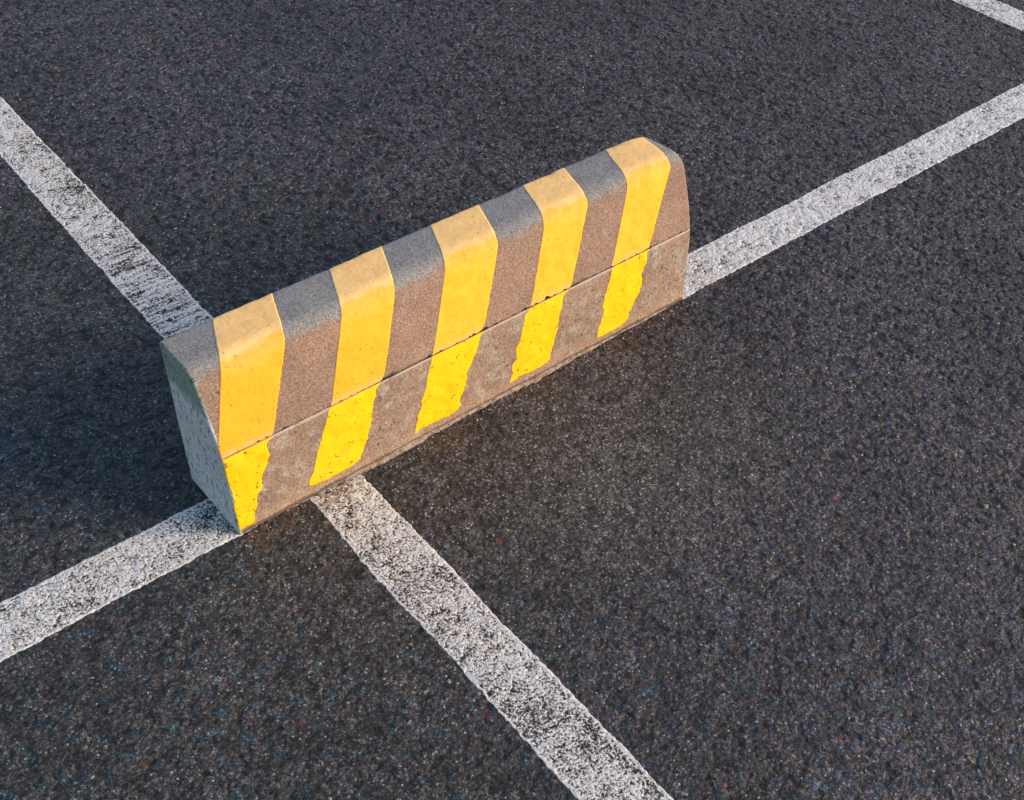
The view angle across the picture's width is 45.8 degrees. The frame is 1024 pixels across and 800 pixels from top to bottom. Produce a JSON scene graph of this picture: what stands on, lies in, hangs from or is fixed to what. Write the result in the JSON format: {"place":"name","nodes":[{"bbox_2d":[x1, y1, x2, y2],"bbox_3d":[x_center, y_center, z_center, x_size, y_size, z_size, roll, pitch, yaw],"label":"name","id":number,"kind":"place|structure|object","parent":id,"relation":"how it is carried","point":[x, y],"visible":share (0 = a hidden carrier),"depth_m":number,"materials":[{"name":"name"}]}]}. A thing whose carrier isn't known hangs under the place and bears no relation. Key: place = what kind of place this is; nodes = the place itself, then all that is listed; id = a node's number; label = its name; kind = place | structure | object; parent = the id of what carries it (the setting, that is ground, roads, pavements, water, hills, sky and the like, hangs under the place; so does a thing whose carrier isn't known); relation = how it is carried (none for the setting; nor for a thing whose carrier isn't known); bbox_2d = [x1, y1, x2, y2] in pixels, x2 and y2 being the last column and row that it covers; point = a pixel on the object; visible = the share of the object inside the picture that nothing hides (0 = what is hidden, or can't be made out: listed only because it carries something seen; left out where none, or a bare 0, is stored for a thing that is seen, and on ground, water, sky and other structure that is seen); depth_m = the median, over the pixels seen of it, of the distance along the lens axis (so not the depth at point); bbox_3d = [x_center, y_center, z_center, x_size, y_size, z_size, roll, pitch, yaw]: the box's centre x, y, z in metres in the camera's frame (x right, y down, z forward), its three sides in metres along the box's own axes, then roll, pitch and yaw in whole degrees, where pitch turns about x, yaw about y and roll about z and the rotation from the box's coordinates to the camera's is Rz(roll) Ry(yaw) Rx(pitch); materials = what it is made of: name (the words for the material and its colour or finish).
{"place":"outdoors","nodes":[
{"label":"outdoors","id":0,"kind":"place"},
{"bbox_2d":[0,0,1023,799],"bbox_3d":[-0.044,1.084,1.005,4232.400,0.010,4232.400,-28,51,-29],"label":"ground","id":1,"kind":"structure","parent":0,"point":[734,484],"depth_m":2.12,"materials":[{"name":"black asphalt"}]},
{"bbox_2d":[0,97,673,799],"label":"parking line","id":2,"kind":"object","parent":1,"relation":"on","point":[582,753],"visible":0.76,"depth_m":1.87,"materials":[{"name":"white paint"}]},
{"bbox_2d":[160,137,689,533],"bbox_3d":[-0.083,-0.148,2.115,1.025,0.290,0.184,-28,51,-29],"label":"concrete barrier","id":3,"kind":"object","parent":1,"relation":"on","point":[292,395],"visible":1,"depth_m":2.01,"materials":[{"name":"yellow paint"}]},
{"bbox_2d":[0,84,1023,661],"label":"parking line","id":4,"kind":"object","parent":1,"relation":"on","point":[50,606],"visible":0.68,"depth_m":2.44,"materials":[{"name":"white paint"}]},
{"bbox_2d":[952,0,1023,31],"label":"parking line","id":5,"kind":"object","parent":1,"relation":"on","point":[1005,13],"visible":1,"depth_m":3.41,"materials":[{"name":"white paint"}]}
]}

